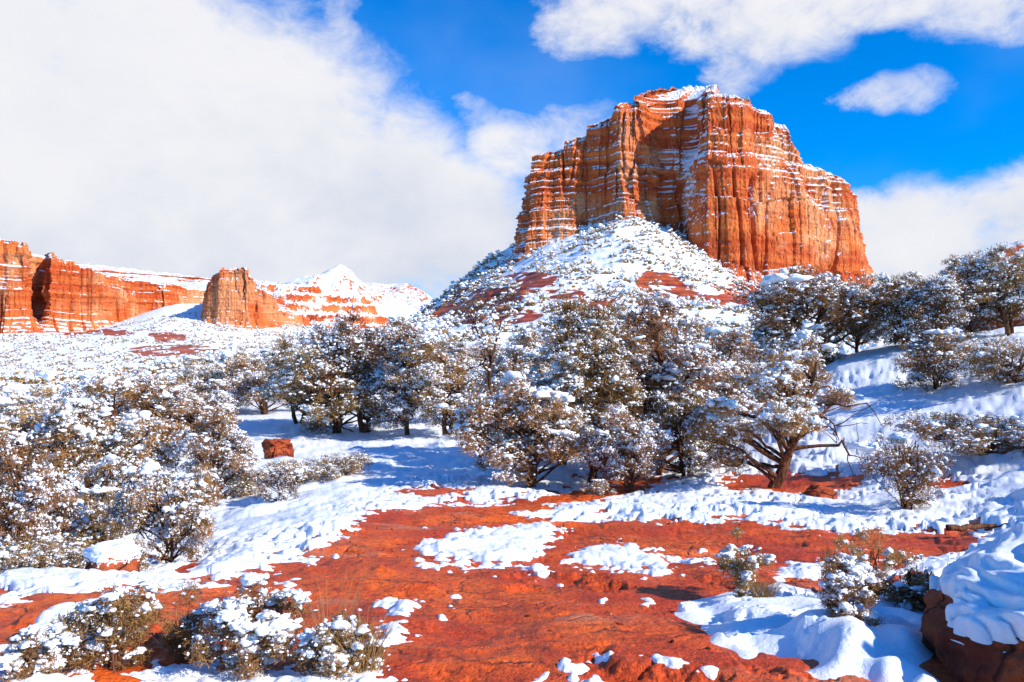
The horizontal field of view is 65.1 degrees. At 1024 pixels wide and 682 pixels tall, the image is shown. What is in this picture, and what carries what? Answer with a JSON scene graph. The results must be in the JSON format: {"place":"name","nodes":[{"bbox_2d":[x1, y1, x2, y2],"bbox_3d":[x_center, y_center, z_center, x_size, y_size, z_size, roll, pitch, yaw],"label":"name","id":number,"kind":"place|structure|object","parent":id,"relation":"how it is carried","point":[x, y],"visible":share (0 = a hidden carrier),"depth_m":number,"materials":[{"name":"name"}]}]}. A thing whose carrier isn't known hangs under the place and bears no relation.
{"place":"outdoors","nodes":[
{"label":"outdoors","id":0,"kind":"place"},
{"bbox_2d":[256,280,389,329],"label":"hill","id":1,"kind":"structure","parent":0,"point":[312,303],"depth_m":1051.38,"materials":[{"name":"white snow"}]},
{"bbox_2d":[255,280,432,310],"bbox_3d":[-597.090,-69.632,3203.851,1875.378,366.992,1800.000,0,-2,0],"label":"hill","id":2,"kind":"structure","parent":0,"point":[410,295],"depth_m":3111.17,"materials":[{"name":"white snow"}]},
{"bbox_2d":[282,264,417,319],"bbox_3d":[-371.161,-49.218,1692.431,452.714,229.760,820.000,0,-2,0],"label":"hill","id":3,"kind":"structure","parent":0,"point":[339,279],"depth_m":1655.87,"materials":[{"name":"white snow"}]},
{"bbox_2d":[0,219,989,681],"bbox_3d":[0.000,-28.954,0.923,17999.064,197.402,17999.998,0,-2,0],"label":"ground","id":4,"kind":"structure","parent":0,"point":[548,635],"depth_m":7.76,"materials":[{"name":"soil"}]},
{"bbox_2d":[0,388,40,413],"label":"juniper tree","id":5,"kind":"object","parent":4,"relation":"on","point":[5,391],"visible":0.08,"depth_m":43.89,"materials":[{"name":"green plant"}]},
{"bbox_2d":[0,393,73,477],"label":"juniper tree","id":6,"kind":"object","parent":4,"relation":"on","point":[17,418],"visible":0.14,"depth_m":18.23,"materials":[{"name":"green plant"}]},
{"bbox_2d":[16,381,62,420],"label":"juniper tree","id":7,"kind":"object","parent":4,"relation":"on","point":[46,390],"visible":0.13,"depth_m":41.12,"materials":[{"name":"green plant"}]},
{"bbox_2d":[0,539,83,572],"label":"snowy shrub","id":8,"kind":"object","parent":4,"relation":"on","point":[44,561],"visible":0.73,"depth_m":8.04,"materials":[{"name":"white plant"}]},
{"bbox_2d":[0,430,90,567],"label":"juniper tree","id":9,"kind":"object","parent":4,"relation":"on","point":[24,499],"visible":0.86,"depth_m":10.69,"materials":[{"name":"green plant"}]},
{"bbox_2d":[0,622,91,681],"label":"snowy shrub","id":10,"kind":"object","parent":4,"relation":"on","point":[32,655],"visible":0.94,"depth_m":3.86,"materials":[{"name":"white snow"}]},
{"bbox_2d":[0,530,92,573],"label":"snowy shrub","id":11,"kind":"object","parent":4,"relation":"on","point":[5,553],"visible":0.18,"depth_m":9.57,"materials":[{"name":"white plant"}]},
{"bbox_2d":[0,496,104,548],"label":"snowy shrub","id":12,"kind":"object","parent":4,"relation":"on","point":[81,533],"visible":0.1,"depth_m":12.74,"materials":[{"name":"green plant"}]},
{"bbox_2d":[24,601,104,639],"bbox_3d":[-2.546,1.702,4.641,0.479,0.350,0.399,1,-2,-23],"label":"stone","id":13,"kind":"object","parent":4,"relation":"on","point":[43,619],"visible":0.12,"depth_m":4.56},
{"bbox_2d":[59,380,114,416],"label":"juniper tree","id":14,"kind":"object","parent":4,"relation":"on","point":[66,392],"visible":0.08,"depth_m":39.49,"materials":[{"name":"white plant"}]},
{"bbox_2d":[45,486,148,546],"bbox_3d":[-6.563,2.958,12.910,1.346,1.194,1.865,-1,-2,35],"label":"snowy shrub","id":15,"kind":"object","parent":4,"relation":"on","point":[96,511],"visible":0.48,"depth_m":12.90,"materials":[{"name":"green plant"}]},
{"bbox_2d":[2,365,192,508],"bbox_3d":[-9.269,2.240,17.598,3.679,3.482,3.841,2,-2,-40],"label":"juniper tree","id":16,"kind":"object","parent":4,"relation":"on","point":[86,432],"visible":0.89,"depth_m":16.90,"materials":[{"name":"white plant"}]},
{"bbox_2d":[0,239,210,333],"bbox_3d":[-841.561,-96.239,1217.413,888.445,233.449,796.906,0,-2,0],"label":"mesa","id":17,"kind":"structure","parent":4,"relation":"on","point":[48,292],"depth_m":963.45,"materials":[{"name":"stone"}]},
{"bbox_2d":[44,579,171,673],"bbox_3d":[-2.122,1.627,4.242,0.585,0.741,0.543,0,-2,0],"label":"snowy shrub","id":18,"kind":"object","parent":4,"relation":"on","point":[123,626],"visible":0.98,"depth_m":4.14,"materials":[{"name":"green plant"}]},
{"bbox_2d":[83,540,141,571],"bbox_3d":[-3.893,2.164,7.835,0.550,0.405,0.479,-2,-3,44],"label":"boulder","id":19,"kind":"object","parent":4,"relation":"on","point":[113,555],"visible":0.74,"depth_m":7.69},
{"bbox_2d":[87,380,164,418],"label":"juniper tree","id":20,"kind":"object","parent":4,"relation":"on","point":[108,396],"visible":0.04,"depth_m":39.95,"materials":[{"name":"green plant"}]},
{"bbox_2d":[137,545,156,570],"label":"snowy shrub","id":21,"kind":"object","parent":4,"relation":"on","point":[145,566],"visible":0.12,"depth_m":9.24,"materials":[{"name":"white plant"}]},
{"bbox_2d":[99,368,203,443],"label":"juniper tree","id":22,"kind":"object","parent":4,"relation":"on","point":[178,406],"visible":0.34,"depth_m":27.63,"materials":[{"name":"green plant"}]},
{"bbox_2d":[97,457,224,562],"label":"juniper tree","id":23,"kind":"object","parent":4,"relation":"on","point":[179,512],"visible":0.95,"depth_m":10.45,"materials":[{"name":"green plant"}]},
{"bbox_2d":[147,373,174,418],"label":"juniper tree","id":24,"kind":"object","parent":4,"relation":"on","point":[163,377],"visible":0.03,"depth_m":45.83,"materials":[{"name":"white plant"}]},
{"bbox_2d":[151,606,183,651],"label":"grass tuft","id":25,"kind":"object","parent":4,"relation":"on","point":[168,632],"visible":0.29,"depth_m":4.57,"materials":[{"name":"brown plant"}]},
{"bbox_2d":[165,371,183,379],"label":"pinyon pine","id":26,"kind":"object","parent":4,"relation":"on","point":[170,376],"visible":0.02,"depth_m":57.15,"materials":[{"name":"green plant"}]},
{"bbox_2d":[159,579,215,661],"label":"snowy shrub","id":27,"kind":"object","parent":4,"relation":"on","point":[189,627],"visible":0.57,"depth_m":4.41,"materials":[{"name":"green plant"}]},
{"bbox_2d":[138,374,242,442],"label":"juniper tree","id":28,"kind":"object","parent":4,"relation":"on","point":[217,395],"visible":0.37,"depth_m":29.73,"materials":[{"name":"white plant"}]},
{"bbox_2d":[190,366,206,397],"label":"juniper tree","id":29,"kind":"object","parent":4,"relation":"on","point":[200,392],"visible":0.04,"depth_m":55.36,"materials":[{"name":"green plant"}]},
{"bbox_2d":[169,402,260,499],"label":"juniper tree","id":30,"kind":"object","parent":4,"relation":"on","point":[209,449],"visible":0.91,"depth_m":16.65,"materials":[{"name":"white plant"}]},
{"bbox_2d":[170,349,264,408],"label":"juniper tree","id":31,"kind":"object","parent":4,"relation":"on","point":[219,370],"visible":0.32,"depth_m":46.57,"materials":[{"name":"white plant"}]},
{"bbox_2d":[213,351,277,378],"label":"pinyon pine","id":32,"kind":"object","parent":4,"relation":"on","point":[239,353],"visible":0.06,"depth_m":61.87,"materials":[{"name":"green plant"}]},
{"bbox_2d":[220,463,273,497],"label":"snowy shrub","id":33,"kind":"object","parent":4,"relation":"on","point":[240,483],"visible":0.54,"depth_m":17.16,"materials":[{"name":"green plant"}]},
{"bbox_2d":[178,572,316,681],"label":"snowy shrub","id":34,"kind":"object","parent":4,"relation":"on","point":[240,626],"visible":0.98,"depth_m":4.15,"materials":[{"name":"white snow"}]},
{"bbox_2d":[200,267,311,328],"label":"rock spur","id":35,"kind":"structure","parent":4,"relation":"on","point":[238,297],"depth_m":857.20,"materials":[{"name":"red sandstone"},{"name":"snow"}]},
{"bbox_2d":[223,352,298,414],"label":"juniper tree","id":36,"kind":"object","parent":4,"relation":"on","point":[242,382],"visible":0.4,"depth_m":45.02,"materials":[{"name":"white plant"}]},
{"bbox_2d":[249,465,305,501],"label":"bush","id":37,"kind":"object","parent":4,"relation":"on","point":[283,482],"visible":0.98,"depth_m":15.80,"materials":[{"name":"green plant"}]},
{"bbox_2d":[261,438,293,458],"bbox_3d":[-7.828,3.816,26.904,0.855,1.152,1.013,-1,-2,38],"label":"boulder","id":38,"kind":"object","parent":4,"relation":"on","point":[276,447],"visible":0.56,"depth_m":26.67,"materials":[{"name":"stone"}]},
{"bbox_2d":[258,342,302,357],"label":"juniper tree","id":39,"kind":"object","parent":4,"relation":"on","point":[265,351],"depth_m":65.85,"materials":[{"name":"white plant"}]},
{"bbox_2d":[256,337,325,423],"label":"pinyon pine","id":40,"kind":"object","parent":4,"relation":"on","point":[294,408],"visible":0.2,"depth_m":39.57,"materials":[{"name":"green plant"}]},
{"bbox_2d":[262,457,338,482],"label":"snowy shrub","id":41,"kind":"object","parent":4,"relation":"on","point":[312,471],"visible":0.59,"depth_m":19.48,"materials":[{"name":"white snow"}]},
{"bbox_2d":[275,333,338,357],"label":"pinyon pine","id":42,"kind":"object","parent":4,"relation":"on","point":[299,337],"visible":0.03,"depth_m":62.74,"materials":[{"name":"green plant"}]},
{"bbox_2d":[251,344,388,433],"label":"pinyon pine","id":43,"kind":"object","parent":4,"relation":"on","point":[294,380],"visible":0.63,"depth_m":34.14,"materials":[{"name":"green plant"}]},
{"bbox_2d":[281,607,392,680],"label":"snowy shrub","id":44,"kind":"object","parent":4,"relation":"on","point":[320,653],"visible":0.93,"depth_m":4.06,"materials":[{"name":"white snow"}]},
{"bbox_2d":[322,316,366,340],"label":"juniper tree","id":45,"kind":"object","parent":4,"relation":"on","point":[346,327],"visible":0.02,"depth_m":65.24,"materials":[{"name":"green plant"}]},
{"bbox_2d":[317,450,373,477],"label":"snowy shrub","id":46,"kind":"object","parent":4,"relation":"on","point":[347,463],"visible":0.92,"depth_m":19.88,"materials":[{"name":"white snow"}]},
{"bbox_2d":[294,309,425,432],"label":"pinyon pine","id":47,"kind":"object","parent":4,"relation":"on","point":[345,340],"visible":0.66,"depth_m":34.61,"materials":[{"name":"green plant"}]},
{"bbox_2d":[355,314,435,365],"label":"juniper tree","id":48,"kind":"object","parent":4,"relation":"on","point":[399,321],"visible":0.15,"depth_m":60.85,"materials":[{"name":"white plant"}]},
{"bbox_2d":[369,325,439,434],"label":"pinyon pine","id":49,"kind":"object","parent":4,"relation":"on","point":[399,402],"visible":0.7,"depth_m":33.31,"materials":[{"name":"green plant"}]},
{"bbox_2d":[380,334,486,438],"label":"juniper tree","id":50,"kind":"object","parent":4,"relation":"on","point":[442,378],"visible":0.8,"depth_m":32.24,"materials":[{"name":"green plant"}]},
{"bbox_2d":[416,334,459,363],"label":"juniper tree","id":51,"kind":"object","parent":4,"relation":"on","point":[449,344],"visible":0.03,"depth_m":58.01,"materials":[{"name":"white plant"}]},
{"bbox_2d":[442,339,477,363],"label":"juniper tree","id":52,"kind":"object","parent":4,"relation":"on","point":[462,344],"visible":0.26,"depth_m":61.73,"materials":[{"name":"white plant"}]},
{"bbox_2d":[440,356,486,417],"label":"juniper tree","id":53,"kind":"object","parent":4,"relation":"on","point":[469,358],"depth_m":38.23,"materials":[{"name":"green plant"}]},
{"bbox_2d":[0,510,935,681],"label":"pebbles","id":54,"kind":"object","parent":4,"relation":"on","point":[671,641],"visible":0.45,"depth_m":6.26,"materials":[{"name":"red stone"}]},
{"bbox_2d":[0,214,952,411],"bbox_3d":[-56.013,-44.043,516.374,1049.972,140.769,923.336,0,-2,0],"label":"shrubbery","id":55,"kind":"object","parent":4,"relation":"on","point":[443,324],"visible":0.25,"depth_m":520.30,"materials":[{"name":"plant"}]},
{"bbox_2d":[462,339,507,388],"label":"juniper tree","id":56,"kind":"object","parent":4,"relation":"on","point":[499,346],"visible":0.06,"depth_m":54.30,"materials":[{"name":"white plant"}]},
{"bbox_2d":[440,298,539,466],"bbox_3d":[-0.515,1.256,21.992,1.893,5.042,3.918,-1,-2,31],"label":"dead tree","id":57,"kind":"object","parent":4,"relation":"on","point":[481,338],"visible":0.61,"depth_m":22.24,"materials":[{"name":"brown wood"}]},
{"bbox_2d":[0,326,1023,681],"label":"snow","id":58,"kind":"structure","parent":4,"relation":"on","point":[786,622],"depth_m":12.59,"materials":[{"name":"white snow"}]},
{"bbox_2d":[283,569,371,634],"bbox_3d":[-1.016,1.520,4.345,0.484,0.497,0.551,0,-2,0],"label":"grass tuft","id":59,"kind":"object","parent":58,"relation":"on","point":[323,614],"visible":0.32,"depth_m":4.39,"materials":[{"name":"brown plant"}]},
{"bbox_2d":[318,607,400,672],"bbox_3d":[-0.775,1.563,4.161,0.425,0.286,0.451,0,-2,0],"label":"grass tuft","id":60,"kind":"object","parent":58,"relation":"on","point":[375,656],"visible":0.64,"depth_m":4.12,"materials":[{"name":"beige plant"}]},
{"bbox_2d":[749,571,786,597],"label":"grass tuft","id":61,"kind":"object","parent":58,"relation":"on","point":[765,592],"visible":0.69,"depth_m":6.54,"materials":[{"name":"brown plant"}]},
{"bbox_2d":[818,535,833,590],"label":"grass tuft","id":62,"kind":"object","parent":58,"relation":"on","point":[823,560],"visible":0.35,"depth_m":6.84,"materials":[{"name":"brown plant"}]},
{"bbox_2d":[945,523,1007,531],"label":"fallen branch","id":63,"kind":"object","parent":58,"relation":"on","point":[964,527],"visible":0.98,"depth_m":10.53,"materials":[{"name":"brown wood"}]},
{"bbox_2d":[464,321,561,455],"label":"juniper tree","id":64,"kind":"object","parent":4,"relation":"on","point":[504,364],"visible":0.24,"depth_m":25.51,"materials":[{"name":"green plant"}]},
{"bbox_2d":[481,329,571,377],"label":"juniper tree","id":65,"kind":"object","parent":4,"relation":"on","point":[523,340],"depth_m":57.35,"materials":[{"name":"green plant"}]},
{"bbox_2d":[447,368,606,487],"bbox_3d":[0.477,2.030,18.033,3.608,2.884,3.499,0,-2,4],"label":"juniper tree","id":66,"kind":"object","parent":4,"relation":"on","point":[515,406],"visible":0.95,"depth_m":17.14,"materials":[{"name":"green plant"}]},
{"bbox_2d":[496,344,645,464],"bbox_3d":[1.658,1.863,23.012,4.268,3.870,4.089,0,-2,6],"label":"juniper tree","id":67,"kind":"object","parent":4,"relation":"on","point":[534,355],"visible":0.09,"depth_m":22.94,"materials":[{"name":"green plant"}]},
{"bbox_2d":[531,285,655,482],"bbox_3d":[1.854,1.151,19.323,2.870,4.918,3.619,1,-2,-23],"label":"pinyon pine","id":68,"kind":"object","parent":4,"relation":"on","point":[594,346],"visible":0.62,"depth_m":18.63,"materials":[{"name":"green plant"}]},
{"bbox_2d":[578,479,616,496],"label":"snowy shrub","id":69,"kind":"object","parent":4,"relation":"on","point":[598,488],"visible":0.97,"depth_m":15.80,"materials":[{"name":"white plant"}]},
{"bbox_2d":[575,400,676,491],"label":"juniper tree","id":70,"kind":"object","parent":4,"relation":"on","point":[621,451],"visible":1,"depth_m":16.56,"materials":[{"name":"green plant"}]},
{"bbox_2d":[603,305,656,361],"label":"juniper tree","id":71,"kind":"object","parent":4,"relation":"on","point":[620,313],"visible":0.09,"depth_m":57.07,"materials":[{"name":"green plant"}]},
{"bbox_2d":[572,290,765,474],"bbox_3d":[3.830,1.323,21.258,5.934,5.153,5.019,2,-2,-41],"label":"juniper tree","id":72,"kind":"object","parent":4,"relation":"on","point":[688,365],"visible":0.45,"depth_m":20.27,"materials":[{"name":"green plant"}]},
{"bbox_2d":[617,318,730,359],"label":"pinyon pine","id":73,"kind":"object","parent":4,"relation":"on","point":[709,332],"visible":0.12,"depth_m":54.10,"materials":[{"name":"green plant"}]},
{"bbox_2d":[621,388,740,477],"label":"pinyon pine","id":74,"kind":"object","parent":4,"relation":"on","point":[683,464],"visible":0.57,"depth_m":19.15,"materials":[{"name":"green plant"}]},
{"bbox_2d":[677,601,697,611],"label":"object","id":75,"kind":"object","parent":4,"relation":"on","point":[687,606],"visible":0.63,"depth_m":6.10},
{"bbox_2d":[507,84,873,287],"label":"butte","id":76,"kind":"object","parent":4,"relation":"on","point":[732,182],"visible":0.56,"depth_m":638.00,"materials":[{"name":"stone"}]},
{"bbox_2d":[681,315,716,335],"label":"juniper tree","id":77,"kind":"object","parent":4,"relation":"on","point":[705,326],"visible":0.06,"depth_m":69.54,"materials":[{"name":"white plant"}]},
{"bbox_2d":[659,328,771,443],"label":"juniper tree","id":78,"kind":"object","parent":4,"relation":"on","point":[739,339],"visible":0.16,"depth_m":26.13,"materials":[{"name":"green plant"}]},
{"bbox_2d":[703,328,761,374],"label":"juniper tree","id":79,"kind":"object","parent":4,"relation":"on","point":[733,356],"visible":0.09,"depth_m":51.32,"materials":[{"name":"green plant"}]},
{"bbox_2d":[712,526,776,597],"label":"snowy shrub","id":80,"kind":"object","parent":4,"relation":"on","point":[731,564],"visible":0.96,"depth_m":6.57,"materials":[{"name":"white plant"}]},
{"bbox_2d":[678,329,883,488],"bbox_3d":[5.479,1.575,16.876,3.868,3.737,3.985,0,-2,14],"label":"juniper tree","id":81,"kind":"object","parent":4,"relation":"on","point":[797,418],"visible":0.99,"depth_m":16.40,"materials":[{"name":"green plant"}]},
{"bbox_2d":[756,371,836,412],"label":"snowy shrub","id":82,"kind":"object","parent":4,"relation":"on","point":[817,385],"visible":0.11,"depth_m":26.19,"materials":[{"name":"white snow"}]},
{"bbox_2d":[727,263,911,373],"bbox_3d":[13.035,-0.459,34.972,7.413,5.522,7.734,0,-2,0],"label":"pinyon pine","id":83,"kind":"object","parent":4,"relation":"on","point":[777,305],"visible":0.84,"depth_m":32.65,"materials":[{"name":"green plant"}]},
{"bbox_2d":[802,485,837,498],"bbox_3d":[5.723,2.856,14.934,0.634,0.388,0.532,1,-2,-17],"label":"boulder","id":84,"kind":"object","parent":4,"relation":"on","point":[822,491],"visible":0.63,"depth_m":14.76,"materials":[{"name":"stone"}]},
{"bbox_2d":[812,281,889,352],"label":"pinyon pine","id":85,"kind":"object","parent":4,"relation":"on","point":[865,334],"visible":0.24,"depth_m":34.55,"materials":[{"name":"green plant"}]},
{"bbox_2d":[816,551,891,626],"bbox_3d":[2.039,1.589,4.894,0.449,0.636,0.525,0,-2,0],"label":"snowy shrub","id":86,"kind":"object","parent":4,"relation":"on","point":[839,586],"visible":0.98,"depth_m":4.77,"materials":[{"name":"white snow"}]},
{"bbox_2d":[818,525,928,598],"bbox_3d":[2.889,1.907,6.401,0.927,0.867,0.848,-1,-2,35],"label":"snowy shrub","id":87,"kind":"object","parent":4,"relation":"on","point":[890,572],"visible":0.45,"depth_m":6.41,"materials":[{"name":"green plant"}]},
{"bbox_2d":[852,270,952,345],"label":"pinyon pine","id":88,"kind":"object","parent":4,"relation":"on","point":[911,280],"visible":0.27,"depth_m":32.69,"materials":[{"name":"green plant"}]},
{"bbox_2d":[846,416,960,509],"bbox_3d":[6.167,2.059,12.775,1.623,1.744,1.388,-2,-2,42],"label":"snowy shrub","id":89,"kind":"object","parent":4,"relation":"on","point":[924,475],"visible":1,"depth_m":12.65,"materials":[{"name":"white snow"}]},
{"bbox_2d":[875,557,948,612],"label":"snowy shrub","id":90,"kind":"object","parent":4,"relation":"on","point":[895,591],"visible":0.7,"depth_m":6.09,"materials":[{"name":"green plant"}]},
{"bbox_2d":[888,267,976,345],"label":"pinyon pine","id":91,"kind":"object","parent":4,"relation":"on","point":[919,299],"visible":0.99,"depth_m":30.52,"materials":[{"name":"green plant"}]},
{"bbox_2d":[891,328,992,393],"bbox_3d":[13.197,0.717,25.028,3.482,2.229,2.514,0,-2,-7],"label":"snowy shrub","id":92,"kind":"object","parent":4,"relation":"on","point":[922,358],"visible":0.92,"depth_m":24.53,"materials":[{"name":"green plant"}]},
{"bbox_2d":[880,407,1023,458],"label":"snowy shrub","id":93,"kind":"object","parent":4,"relation":"on","point":[993,433],"visible":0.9,"depth_m":16.17,"materials":[{"name":"white snow"}]},
{"bbox_2d":[935,248,1007,337],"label":"pinyon pine","id":94,"kind":"object","parent":4,"relation":"on","point":[985,314],"visible":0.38,"depth_m":31.74,"materials":[{"name":"green plant"}]},
{"bbox_2d":[921,522,1023,681],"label":"boulder","id":95,"kind":"object","parent":4,"relation":"on","point":[972,625],"visible":0.97,"depth_m":4.24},
{"bbox_2d":[948,242,1023,335],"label":"pinyon pine","id":96,"kind":"object","parent":4,"relation":"on","point":[1005,285],"visible":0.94,"depth_m":30.60,"materials":[{"name":"green plant"}]},
{"bbox_2d":[954,332,1023,384],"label":"snowy shrub","id":97,"kind":"object","parent":4,"relation":"on","point":[993,358],"visible":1,"depth_m":22.51,"materials":[{"name":"white plant"}]},
{"bbox_2d":[0,0,1023,299],"label":"sky","id":98,"kind":"structure","parent":0,"point":[385,141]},
{"bbox_2d":[891,239,1023,334],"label":"hill","id":99,"kind":"structure","parent":0,"point":[1016,246],"depth_m":413.97,"materials":[{"name":"white snow"}]}
]}

